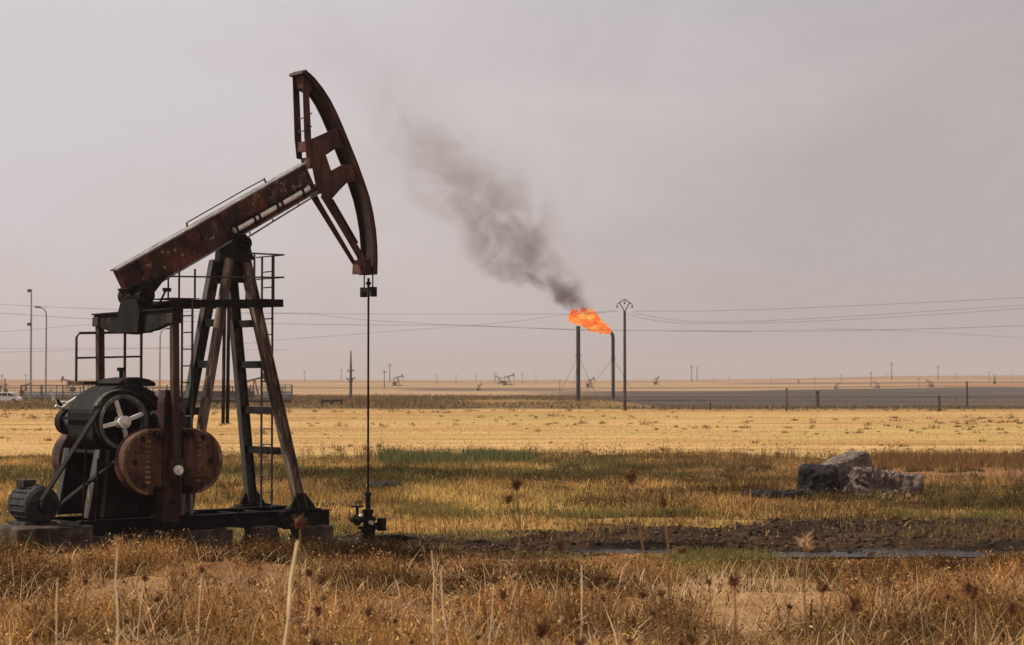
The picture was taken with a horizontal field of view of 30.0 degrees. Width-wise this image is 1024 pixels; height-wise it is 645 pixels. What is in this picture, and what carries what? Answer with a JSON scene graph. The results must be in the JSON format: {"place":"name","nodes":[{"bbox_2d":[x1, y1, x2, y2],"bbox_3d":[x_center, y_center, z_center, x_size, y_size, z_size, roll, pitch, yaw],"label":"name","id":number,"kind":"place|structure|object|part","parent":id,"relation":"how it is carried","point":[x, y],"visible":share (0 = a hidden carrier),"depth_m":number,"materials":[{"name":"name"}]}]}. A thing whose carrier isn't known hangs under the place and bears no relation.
{"place":"outdoors","nodes":[
{"label":"outdoors","id":0,"kind":"place"},
{"bbox_2d":[0,304,615,313],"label":"overhead wire","id":1,"kind":"object","parent":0,"point":[226,312],"visible":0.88,"depth_m":215.13,"materials":[{"name":"grey metal"}]},
{"bbox_2d":[24,310,616,351],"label":"overhead wire","id":2,"kind":"object","parent":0,"point":[336,335],"visible":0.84,"depth_m":255.06,"materials":[{"name":"grey metal"}]},
{"bbox_2d":[1,314,743,331],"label":"overhead wire","id":3,"kind":"object","parent":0,"point":[443,324],"visible":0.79,"depth_m":240.08,"materials":[{"name":"grey metal"}]},
{"bbox_2d":[0,375,1023,644],"bbox_3d":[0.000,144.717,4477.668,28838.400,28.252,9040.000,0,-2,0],"label":"ground","id":4,"kind":"structure","parent":0,"point":[896,391],"depth_m":115.66,"materials":[{"name":"soil"}]},
{"bbox_2d":[0,392,22,402],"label":"parked car","id":5,"kind":"object","parent":4,"relation":"on","point":[8,396],"visible":0.88,"depth_m":283.95,"materials":[{"name":"white paint"}]},
{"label":"window","id":6,"kind":"part","parent":5,"relation":"part of","materials":[{"name":"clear glass"}]},
{"bbox_2d":[19,383,29,394],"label":"pump jack","id":7,"kind":"object","parent":4,"relation":"on","point":[24,389],"visible":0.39,"depth_m":469.10,"materials":[{"name":"metal"}]},
{"bbox_2d":[27,289,31,401],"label":"lamp post","id":8,"kind":"object","parent":4,"relation":"on","point":[30,323],"visible":0.98,"depth_m":299.90,"materials":[{"name":"grey metal"}]},
{"bbox_2d":[35,306,46,401],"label":"lamp post","id":9,"kind":"object","parent":4,"relation":"on","point":[45,354],"visible":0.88,"depth_m":299.89,"materials":[{"name":"grey metal"}]},
{"bbox_2d":[32,348,248,349],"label":"overhead wire","id":10,"kind":"object","parent":9,"relation":"attached to","point":[147,348],"visible":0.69,"depth_m":300.00,"materials":[{"name":"grey metal"}]},
{"bbox_2d":[0,520,92,554],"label":"concrete footing","id":11,"kind":"object","parent":4,"relation":"on","point":[58,532],"visible":0.37,"depth_m":33.53,"materials":[{"name":"grey concrete"}]},
{"bbox_2d":[7,69,377,534],"bbox_3d":[-5.955,-0.557,36.887,7.953,9.096,3.220,1,-2,-40],"label":"pump jack","id":12,"kind":"object","parent":11,"relation":"on","point":[134,454],"visible":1,"depth_m":36.47,"materials":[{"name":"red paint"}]},
{"bbox_2d":[49,389,53,400],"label":"vent pipe","id":13,"kind":"object","parent":4,"relation":"on","point":[51,391],"visible":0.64,"depth_m":304.58,"materials":[{"name":"grey metal"}]},
{"bbox_2d":[33,570,74,644],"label":"thistle","id":14,"kind":"object","parent":4,"relation":"on","point":[57,575],"visible":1,"depth_m":12.44,"materials":[{"name":"brown plant"}]},
{"bbox_2d":[25,385,95,399],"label":"pipe manifold","id":15,"kind":"object","parent":4,"relation":"on","point":[56,392],"visible":0.55,"depth_m":314.79,"materials":[{"name":"metal"}]},
{"bbox_2d":[61,376,75,390],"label":"pump jack","id":16,"kind":"object","parent":4,"relation":"on","point":[62,379],"visible":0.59,"depth_m":519.60,"materials":[{"name":"metal"}]},
{"bbox_2d":[72,577,111,644],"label":"thistle","id":17,"kind":"object","parent":4,"relation":"on","point":[86,581],"visible":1,"depth_m":16.10,"materials":[{"name":"brown plant"}]},
{"bbox_2d":[92,533,119,551],"bbox_3d":[-7.451,4.156,34.624,0.804,0.671,0.545,1,-2,-40],"label":"concrete footing","id":18,"kind":"object","parent":4,"relation":"on","point":[97,538],"visible":0.25,"depth_m":34.41,"materials":[{"name":"grey concrete"}]},
{"bbox_2d":[112,535,126,644],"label":"thistle","id":19,"kind":"object","parent":4,"relation":"on","point":[118,540],"visible":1,"depth_m":11.46,"materials":[{"name":"brown plant"}]},
{"bbox_2d":[122,572,160,644],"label":"thistle","id":20,"kind":"object","parent":4,"relation":"on","point":[144,578],"visible":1,"depth_m":16.42,"materials":[{"name":"brown plant"}]},
{"bbox_2d":[120,532,169,547],"bbox_3d":[-6.853,4.160,35.013,0.952,0.661,0.754,1,-2,-40],"label":"concrete footing","id":21,"kind":"object","parent":4,"relation":"on","point":[153,534],"visible":0.25,"depth_m":34.77,"materials":[{"name":"grey concrete"}]},
{"bbox_2d":[0,385,292,402],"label":"fence","id":22,"kind":"object","parent":4,"relation":"on","point":[85,388],"visible":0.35,"depth_m":291.88,"materials":[{"name":"grey metal"}]},
{"bbox_2d":[159,327,169,389],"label":"lamp post","id":23,"kind":"object","parent":4,"relation":"on","point":[160,357],"visible":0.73,"depth_m":299.90,"materials":[{"name":"grey metal"}]},
{"bbox_2d":[193,565,206,644],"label":"thistle","id":24,"kind":"object","parent":4,"relation":"on","point":[201,570],"visible":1,"depth_m":11.95,"materials":[{"name":"brown plant"}]},
{"bbox_2d":[168,528,232,553],"bbox_3d":[-5.861,4.186,35.844,1.152,0.662,0.659,1,-2,-40],"label":"concrete footing","id":25,"kind":"object","parent":4,"relation":"on","point":[222,535],"visible":0.43,"depth_m":35.63,"materials":[{"name":"grey concrete"}]},
{"bbox_2d":[183,386,254,397],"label":"pipe manifold","id":26,"kind":"object","parent":4,"relation":"on","point":[232,392],"visible":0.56,"depth_m":320.04,"materials":[{"name":"paint"}]},
{"bbox_2d":[183,398,291,403],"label":"pipe","id":27,"kind":"object","parent":4,"relation":"on","point":[217,400],"visible":0.32,"depth_m":261.56,"materials":[{"name":"grey metal"}]},
{"bbox_2d":[247,373,264,394],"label":"pump jack","id":28,"kind":"object","parent":4,"relation":"on","point":[254,379],"visible":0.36,"depth_m":419.64,"materials":[{"name":"metal"}]},
{"bbox_2d":[243,525,280,544],"bbox_3d":[-4.817,4.215,36.785,0.559,0.656,0.554,1,-2,-40],"label":"concrete footing","id":29,"kind":"object","parent":4,"relation":"on","point":[255,530],"visible":0.42,"depth_m":36.61,"materials":[{"name":"grey concrete"}]},
{"bbox_2d":[263,384,291,397],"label":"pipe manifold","id":30,"kind":"object","parent":4,"relation":"on","point":[285,392],"visible":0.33,"depth_m":315.78,"materials":[{"name":"grey metal"}]},
{"bbox_2d":[283,540,302,644],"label":"thistle","id":31,"kind":"object","parent":4,"relation":"on","point":[289,619],"visible":1,"depth_m":10.45,"materials":[{"name":"beige plant"}]},
{"bbox_2d":[278,512,321,644],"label":"thistle","id":32,"kind":"object","parent":4,"relation":"on","point":[299,522],"visible":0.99,"depth_m":11.95,"materials":[{"name":"brown plant"}]},
{"bbox_2d":[294,604,322,644],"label":"thistle","id":33,"kind":"object","parent":4,"relation":"on","point":[316,609],"visible":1,"depth_m":13.81,"materials":[{"name":"brown plant"}]},
{"bbox_2d":[289,524,333,546],"bbox_3d":[-3.912,4.248,37.337,0.666,0.651,0.665,1,-2,-40],"label":"concrete footing","id":34,"kind":"object","parent":4,"relation":"on","point":[326,531],"visible":0.32,"depth_m":37.11,"materials":[{"name":"grey concrete"}]},
{"bbox_2d":[295,568,329,644],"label":"thistle","id":35,"kind":"object","parent":4,"relation":"on","point":[308,572],"visible":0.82,"depth_m":15.59,"materials":[{"name":"brown plant"}]},
{"bbox_2d":[301,573,342,644],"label":"thistle","id":36,"kind":"object","parent":4,"relation":"on","point":[320,579],"visible":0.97,"depth_m":14.32,"materials":[{"name":"brown plant"}]},
{"bbox_2d":[321,399,343,404],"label":"pipe","id":37,"kind":"object","parent":4,"relation":"on","point":[333,400],"visible":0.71,"depth_m":261.20,"materials":[{"name":"grey metal"}]},
{"bbox_2d":[313,501,364,507],"bbox_3d":[-4.657,4.841,49.843,1.869,0.410,0.919,0,-2,-6],"label":"dirt mound","id":38,"kind":"object","parent":4,"relation":"on","point":[327,503],"visible":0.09,"depth_m":49.47,"materials":[{"name":"soil"}]},
{"bbox_2d":[346,351,354,397],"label":"utility pole","id":39,"kind":"object","parent":4,"relation":"on","point":[350,385],"visible":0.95,"depth_m":329.73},
{"bbox_2d":[362,606,372,644],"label":"thistle","id":40,"kind":"object","parent":4,"relation":"on","point":[368,610],"visible":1,"depth_m":14.71,"materials":[{"name":"brown plant"}]},
{"bbox_2d":[339,492,419,544],"bbox_3d":[-2.713,4.050,39.399,1.494,1.110,0.906,1,-2,-40],"label":"wellhead","id":41,"kind":"object","parent":4,"relation":"on","point":[367,518],"visible":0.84,"depth_m":39.17,"materials":[{"name":"metal"}]},
{"bbox_2d":[369,480,403,488],"bbox_3d":[-3.836,5.054,58.264,1.121,0.458,0.710,0,-2,-6],"label":"dirt mound","id":42,"kind":"object","parent":4,"relation":"on","point":[392,483],"visible":0.27,"depth_m":58.05,"materials":[{"name":"grey stone"}]},
{"bbox_2d":[392,374,402,385],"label":"pump jack","id":43,"kind":"object","parent":4,"relation":"on","point":[394,383],"visible":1,"depth_m":899.16,"materials":[{"name":"metal"}]},
{"bbox_2d":[392,618,413,644],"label":"thistle","id":44,"kind":"object","parent":4,"relation":"on","point":[395,620],"visible":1,"depth_m":16.33,"materials":[{"name":"brown plant"}]},
{"bbox_2d":[419,550,434,644],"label":"thistle","id":45,"kind":"object","parent":4,"relation":"on","point":[432,604],"visible":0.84,"depth_m":14.44,"materials":[{"name":"brown plant"}]},
{"bbox_2d":[428,572,448,644],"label":"thistle","id":46,"kind":"object","parent":4,"relation":"on","point":[443,613],"visible":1,"depth_m":12.94,"materials":[{"name":"beige plant"}]},
{"bbox_2d":[475,573,498,644],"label":"thistle","id":47,"kind":"object","parent":4,"relation":"on","point":[493,580],"visible":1,"depth_m":14.64,"materials":[{"name":"brown plant"}]},
{"bbox_2d":[373,444,638,466],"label":"reeds","id":48,"kind":"object","parent":4,"relation":"on","point":[398,455],"visible":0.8,"depth_m":76.32,"materials":[{"name":"green plant"}]},
{"bbox_2d":[503,373,513,384],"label":"pump jack","id":49,"kind":"object","parent":4,"relation":"on","point":[504,382],"visible":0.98,"depth_m":899.08,"materials":[{"name":"metal"}]},
{"bbox_2d":[0,525,1023,644],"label":"weeds","id":50,"kind":"object","parent":4,"relation":"on","point":[218,619],"visible":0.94,"depth_m":26.59,"materials":[{"name":"brown plant"}]},
{"bbox_2d":[0,448,1023,553],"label":"grass","id":51,"kind":"structure","parent":4,"relation":"on","point":[315,476],"depth_m":55.38,"materials":[{"name":"plant"}]},
{"bbox_2d":[0,403,1023,474],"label":"field weeds","id":52,"kind":"object","parent":4,"relation":"on","point":[955,457],"visible":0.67,"depth_m":79.17,"materials":[{"name":"plant"}]},
{"bbox_2d":[0,408,1023,456],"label":"stubble","id":53,"kind":"object","parent":4,"relation":"on","point":[539,427],"visible":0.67,"depth_m":134.85,"materials":[{"name":"yellow plant"}]},
{"bbox_2d":[0,393,1023,409],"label":"scrub","id":54,"kind":"object","parent":4,"relation":"on","point":[360,400],"visible":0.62,"depth_m":262.94,"materials":[{"name":"plant"}]},
{"bbox_2d":[496,476,549,644],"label":"thistle","id":55,"kind":"object","parent":4,"relation":"on","point":[540,631],"visible":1,"depth_m":11.75,"materials":[{"name":"brown plant"}]},
{"bbox_2d":[538,536,585,644],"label":"thistle","id":56,"kind":"object","parent":4,"relation":"on","point":[559,546],"visible":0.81,"depth_m":12.45,"materials":[{"name":"brown plant"}]},
{"bbox_2d":[556,326,596,400],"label":"flare stack","id":57,"kind":"object","parent":4,"relation":"on","point":[578,360],"visible":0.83,"depth_m":307.70,"materials":[{"name":"grey metal"}]},
{"bbox_2d":[567,565,598,639],"bbox_3d":[0.515,2.561,13.932,0.235,1.579,0.226,1,-2,-19],"label":"thistle","id":58,"kind":"object","parent":4,"relation":"on","point":[582,620],"visible":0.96,"depth_m":13.94,"materials":[{"name":"beige plant"}]},
{"bbox_2d":[580,571,604,644],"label":"thistle","id":59,"kind":"object","parent":4,"relation":"on","point":[597,578],"visible":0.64,"depth_m":12.82,"materials":[{"name":"brown plant"}]},
{"bbox_2d":[599,594,610,644],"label":"thistle","id":60,"kind":"object","parent":4,"relation":"on","point":[603,598],"visible":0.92,"depth_m":17.82,"materials":[{"name":"brown plant"}]},
{"bbox_2d":[580,331,636,399],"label":"flare stack","id":61,"kind":"object","parent":4,"relation":"on","point":[613,362],"visible":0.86,"depth_m":329.74,"materials":[{"name":"grey metal"}]},
{"bbox_2d":[616,299,632,410],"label":"utility pole","id":62,"kind":"object","parent":4,"relation":"on","point":[624,360],"visible":0.96,"depth_m":211.87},
{"bbox_2d":[636,305,1019,321],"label":"overhead wire","id":63,"kind":"object","parent":62,"relation":"attached to","point":[826,317],"visible":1,"depth_m":216.11,"materials":[{"name":"grey metal"}]},
{"bbox_2d":[718,297,1023,310],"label":"overhead wire","id":64,"kind":"object","parent":62,"relation":"attached to","point":[862,305],"visible":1,"depth_m":215.15,"materials":[{"name":"grey metal"}]},
{"bbox_2d":[234,516,1023,559],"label":"mud clods","id":65,"kind":"object","parent":4,"relation":"on","point":[750,533],"visible":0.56,"depth_m":40.18,"materials":[{"name":"soil"}]},
{"bbox_2d":[625,590,655,644],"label":"thistle","id":66,"kind":"object","parent":4,"relation":"on","point":[643,594],"visible":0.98,"depth_m":14.97,"materials":[{"name":"brown plant"}]},
{"bbox_2d":[622,467,688,644],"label":"thistle","id":67,"kind":"object","parent":4,"relation":"on","point":[630,478],"visible":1,"depth_m":10.96,"materials":[{"name":"brown plant"}]},
{"bbox_2d":[654,494,695,644],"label":"thistle","id":68,"kind":"object","parent":4,"relation":"on","point":[661,592],"visible":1,"depth_m":11.95,"materials":[{"name":"brown plant"}]},
{"bbox_2d":[700,577,711,644],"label":"thistle","id":69,"kind":"object","parent":4,"relation":"on","point":[708,581],"visible":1,"depth_m":13.04,"materials":[{"name":"brown plant"}]},
{"bbox_2d":[727,571,743,644],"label":"thistle","id":70,"kind":"object","parent":4,"relation":"on","point":[732,581],"visible":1,"depth_m":10.45,"materials":[{"name":"brown plant"}]},
{"bbox_2d":[737,489,814,501],"bbox_3d":[7.281,4.957,52.868,2.200,0.730,1.125,0,-2,0],"label":"concrete slab","id":71,"kind":"object","parent":4,"relation":"on","point":[769,493],"visible":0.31,"depth_m":52.45,"materials":[{"name":"concrete"}]},
{"bbox_2d":[785,388,787,410],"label":"marker post","id":72,"kind":"object","parent":4,"relation":"on","point":[786,400],"visible":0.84,"depth_m":207.41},
{"bbox_2d":[775,603,807,644],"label":"thistle","id":73,"kind":"object","parent":4,"relation":"on","point":[789,606],"visible":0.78,"depth_m":17.17,"materials":[{"name":"brown plant"}]},
{"bbox_2d":[563,548,1022,556],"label":"puddle","id":74,"kind":"object","parent":4,"relation":"on","point":[957,553],"visible":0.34,"depth_m":37.75,"materials":[{"name":"black liquid"}]},
{"bbox_2d":[787,531,816,644],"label":"thistle","id":75,"kind":"object","parent":4,"relation":"on","point":[807,545],"visible":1,"depth_m":10.96,"materials":[{"name":"brown plant"}]},
{"bbox_2d":[815,391,819,406],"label":"marker post","id":76,"kind":"object","parent":4,"relation":"on","point":[817,398],"visible":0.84,"depth_m":236.56,"materials":[{"name":"grey metal"}]},
{"bbox_2d":[796,464,839,496],"bbox_3d":[8.680,4.550,54.177,1.164,1.063,1.063,3,3,16],"label":"concrete block","id":77,"kind":"object","parent":4,"relation":"on","point":[824,477],"depth_m":53.77,"materials":[{"name":"grey concrete"}]},
{"bbox_2d":[815,577,832,644],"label":"thistle","id":78,"kind":"object","parent":4,"relation":"on","point":[822,588],"visible":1,"depth_m":10.95,"materials":[{"name":"brown plant"}]},
{"bbox_2d":[821,450,873,487],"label":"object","id":79,"kind":"structure","parent":4,"relation":"on","point":[844,463],"depth_m":55.32,"materials":[{"name":"grey stone"}]},
{"bbox_2d":[843,592,867,644],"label":"thistle","id":80,"kind":"object","parent":4,"relation":"on","point":[854,605],"visible":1,"depth_m":9.74,"materials":[{"name":"brown plant"}]},
{"bbox_2d":[839,466,924,496],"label":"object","id":81,"kind":"structure","parent":4,"relation":"on","point":[863,477],"depth_m":54.14,"materials":[{"name":"grey stone"}]},
{"bbox_2d":[872,578,900,644],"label":"thistle","id":82,"kind":"object","parent":4,"relation":"on","point":[889,583],"visible":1,"depth_m":15.07,"materials":[{"name":"brown plant"}]},
{"bbox_2d":[885,489,898,497],"bbox_3d":[10.717,4.861,54.102,0.427,0.342,0.413,0,-2,0],"label":"concrete chunk","id":83,"kind":"object","parent":4,"relation":"on","point":[893,490],"visible":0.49,"depth_m":53.95,"materials":[{"name":"grey concrete"}]},
{"bbox_2d":[897,620,907,644],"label":"thistle","id":84,"kind":"object","parent":4,"relation":"on","point":[903,625],"visible":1,"depth_m":13.64,"materials":[{"name":"brown plant"}]},
{"bbox_2d":[937,396,940,411],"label":"marker post","id":85,"kind":"object","parent":4,"relation":"on","point":[939,406],"visible":0.84,"depth_m":205.03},
{"bbox_2d":[934,592,958,644],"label":"thistle","id":86,"kind":"object","parent":4,"relation":"on","point":[947,596],"visible":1,"depth_m":15.51,"materials":[{"name":"brown plant"}]},
{"bbox_2d":[965,381,967,406],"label":"marker post","id":87,"kind":"object","parent":4,"relation":"on","point":[966,393],"visible":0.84,"depth_m":242.90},
{"bbox_2d":[957,577,981,644],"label":"thistle","id":88,"kind":"object","parent":4,"relation":"on","point":[970,590],"visible":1,"depth_m":9.95,"materials":[{"name":"brown plant"}]},
{"bbox_2d":[997,596,1023,644],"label":"thistle","id":89,"kind":"object","parent":4,"relation":"on","point":[1011,608],"visible":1,"depth_m":9.95,"materials":[{"name":"brown plant"}]},
{"bbox_2d":[0,0,1023,379],"label":"sky","id":90,"kind":"structure","parent":0,"point":[687,161],"materials":[{"name":"grey"}]},
{"bbox_2d":[1,313,1023,330],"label":"overhead wire","id":91,"kind":"object","parent":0,"point":[542,328],"visible":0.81,"depth_m":260.09,"materials":[{"name":"grey metal"}]},
{"bbox_2d":[194,501,1023,568],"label":"grass","id":92,"kind":"structure","parent":0,"point":[690,556],"depth_m":42.67,"materials":[{"name":"plant"}]},
{"bbox_2d":[629,308,1023,323],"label":"overhead wire","id":93,"kind":"object","parent":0,"point":[809,321],"visible":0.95,"depth_m":217.10,"materials":[{"name":"grey metal"}]},
{"bbox_2d":[822,328,1019,337],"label":"overhead wire","id":94,"kind":"object","parent":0,"point":[914,331],"visible":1,"depth_m":310.09,"materials":[{"name":"grey metal"}]}
]}

